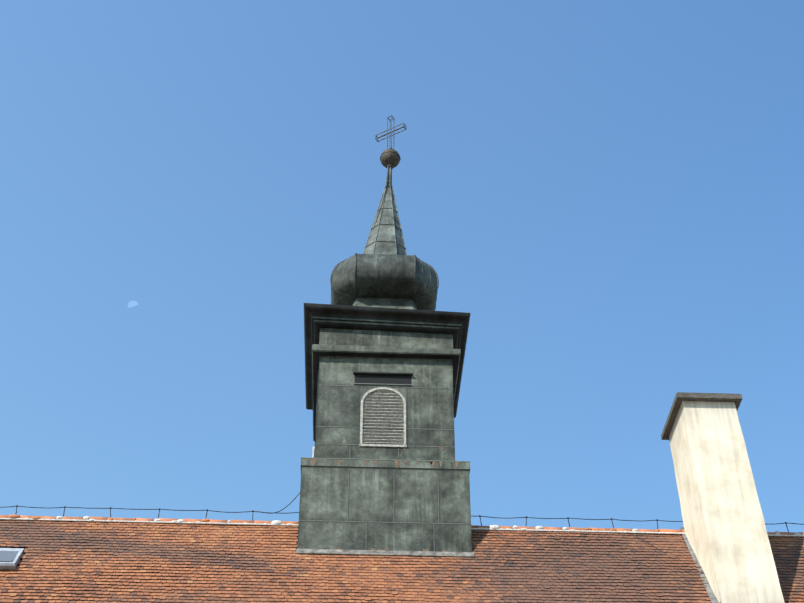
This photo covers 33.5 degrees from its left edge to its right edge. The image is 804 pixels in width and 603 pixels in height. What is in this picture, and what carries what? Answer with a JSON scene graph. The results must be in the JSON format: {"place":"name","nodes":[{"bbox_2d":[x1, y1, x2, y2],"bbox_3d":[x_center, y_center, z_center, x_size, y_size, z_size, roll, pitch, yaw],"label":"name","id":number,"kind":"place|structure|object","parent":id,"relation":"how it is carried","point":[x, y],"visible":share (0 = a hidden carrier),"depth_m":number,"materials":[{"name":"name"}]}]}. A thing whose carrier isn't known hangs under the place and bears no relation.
{"place":"outdoors","nodes":[
{"label":"outdoors","id":0,"kind":"place"},
{"bbox_2d":[315,356,454,460],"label":"tower wall","id":1,"kind":"structure","parent":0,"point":[428,395],"depth_m":36.56,"materials":[{"name":"grey metal"}]},
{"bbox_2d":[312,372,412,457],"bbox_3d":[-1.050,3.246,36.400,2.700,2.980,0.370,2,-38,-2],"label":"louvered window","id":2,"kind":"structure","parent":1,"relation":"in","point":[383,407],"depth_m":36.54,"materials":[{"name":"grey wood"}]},
{"bbox_2d":[304,303,469,440],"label":"cornice","id":3,"kind":"structure","parent":1,"relation":"on","point":[347,330],"depth_m":38.05,"materials":[{"name":"grey metal"}]},
{"bbox_2d":[330,253,438,310],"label":"onion dome","id":4,"kind":"structure","parent":3,"relation":"on","point":[392,281],"depth_m":40.45,"materials":[{"name":"metal"}]},
{"bbox_2d":[363,164,406,254],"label":"spire","id":5,"kind":"structure","parent":4,"relation":"on","point":[385,237],"depth_m":42.84,"materials":[{"name":"metal"}]},
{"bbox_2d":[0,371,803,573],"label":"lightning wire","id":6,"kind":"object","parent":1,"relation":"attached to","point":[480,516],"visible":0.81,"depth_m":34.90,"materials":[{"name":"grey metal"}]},
{"bbox_2d":[380,149,400,168],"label":"ball finial","id":7,"kind":"object","parent":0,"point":[391,158],"visible":0.94,"depth_m":45.15,"materials":[{"name":"brown metal"}]},
{"bbox_2d":[375,115,405,148],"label":"cross","id":8,"kind":"object","parent":7,"relation":"on","point":[393,131],"visible":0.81,"depth_m":46.13,"materials":[{"name":"metal"}]},
{"bbox_2d":[0,0,803,532],"label":"sky","id":9,"kind":"structure","parent":0,"point":[610,193],"materials":[{"name":"blue"}]},
{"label":"building walls","id":10,"kind":"object","parent":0,"visible":0},
{"bbox_2d":[0,536,488,602],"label":"roof deck","id":11,"kind":"structure","parent":10,"relation":"on","point":[191,562],"depth_m":33.10,"materials":[{"name":"brown"}]},
{"bbox_2d":[0,548,23,568],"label":"skylight","id":12,"kind":"object","parent":11,"relation":"on","point":[10,555],"visible":0.81,"depth_m":32.35,"materials":[{"name":"metal"}]},
{"bbox_2d":[297,457,471,551],"bbox_3d":[-0.543,6.802,36.282,4.460,2.770,5.058,2,-38,-2],"label":"tower base","id":13,"kind":"object","parent":11,"relation":"on","point":[360,504],"visible":0.58,"depth_m":34.33,"materials":[{"name":"grey metal"}]},
{"bbox_2d":[308,446,458,551],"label":"rust stains","id":14,"kind":"object","parent":13,"relation":"on","point":[397,462],"visible":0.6,"depth_m":35.08,"materials":[{"name":"brown metal"}]},
{"bbox_2d":[296,549,474,556],"bbox_3d":[-0.417,6.285,33.383,4.460,0.186,0.106,2,-38,-2],"label":"base flashing","id":15,"kind":"object","parent":13,"relation":"attached to","point":[384,553],"visible":0.9,"depth_m":33.37,"materials":[{"name":"grey metal"}]},
{"bbox_2d":[0,520,803,602],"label":"roof tiles","id":16,"kind":"object","parent":11,"relation":"on","point":[86,562],"visible":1,"depth_m":32.68,"materials":[{"name":"tile"}]},
{"bbox_2d":[0,514,803,536],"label":"ridge tiles","id":17,"kind":"object","parent":16,"relation":"on","point":[294,523],"visible":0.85,"depth_m":34.52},
{"bbox_2d":[661,392,784,602],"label":"chimney","id":18,"kind":"object","parent":11,"relation":"on","point":[725,537],"visible":0.94,"depth_m":33.61,"materials":[{"name":"paint"}]}
]}

